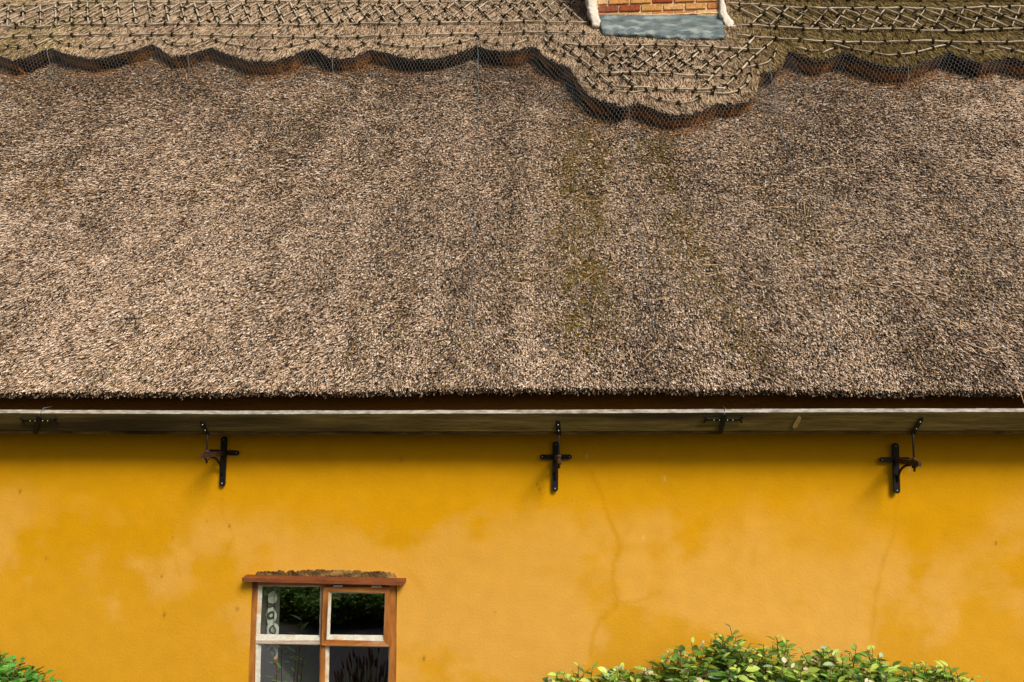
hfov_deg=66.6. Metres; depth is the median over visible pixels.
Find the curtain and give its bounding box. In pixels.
[260,586,279,654]
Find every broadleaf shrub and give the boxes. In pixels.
[0,651,61,681]
[542,624,989,681]
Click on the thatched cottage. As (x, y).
(454, 340)
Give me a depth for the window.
4.94 m
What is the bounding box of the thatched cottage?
[0,0,1023,681]
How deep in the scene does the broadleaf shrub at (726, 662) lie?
4.36 m
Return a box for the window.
[242,569,405,681]
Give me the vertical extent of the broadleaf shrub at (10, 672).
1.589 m
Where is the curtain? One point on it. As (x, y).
(270, 610)

